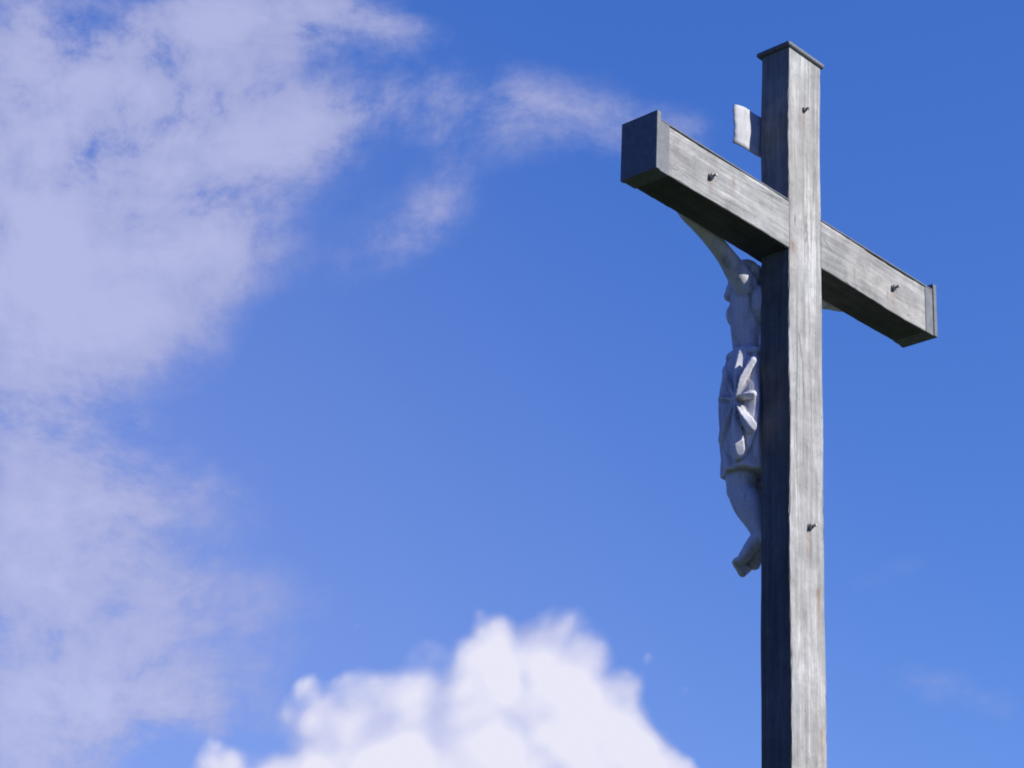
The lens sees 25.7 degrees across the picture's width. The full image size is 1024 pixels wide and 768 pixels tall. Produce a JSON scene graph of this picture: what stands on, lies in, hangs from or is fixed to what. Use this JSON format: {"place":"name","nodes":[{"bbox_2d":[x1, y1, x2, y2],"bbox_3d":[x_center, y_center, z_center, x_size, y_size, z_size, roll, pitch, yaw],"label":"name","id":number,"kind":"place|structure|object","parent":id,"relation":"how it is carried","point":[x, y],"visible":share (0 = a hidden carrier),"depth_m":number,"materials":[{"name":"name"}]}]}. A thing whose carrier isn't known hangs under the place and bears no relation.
{"place":"outdoors","nodes":[
{"label":"outdoors","id":0,"kind":"place"},
{"bbox_2d":[0,0,1023,767],"label":"sky","id":1,"kind":"structure","parent":0,"point":[358,404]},
{"label":"ground","id":2,"kind":"structure","parent":0,"visible":0},
{"bbox_3d":[0.901,4.209,7.032,2.600,1.300,2.600,-19,-32,40],"label":"pedestal stone","id":3,"kind":"object","parent":2,"relation":"on","visible":0},
{"bbox_2d":[620,41,937,767],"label":"cross","id":4,"kind":"object","parent":3,"relation":"on","point":[779,299],"visible":1,"depth_m":8.81,"materials":[{"name":"grey wood"}]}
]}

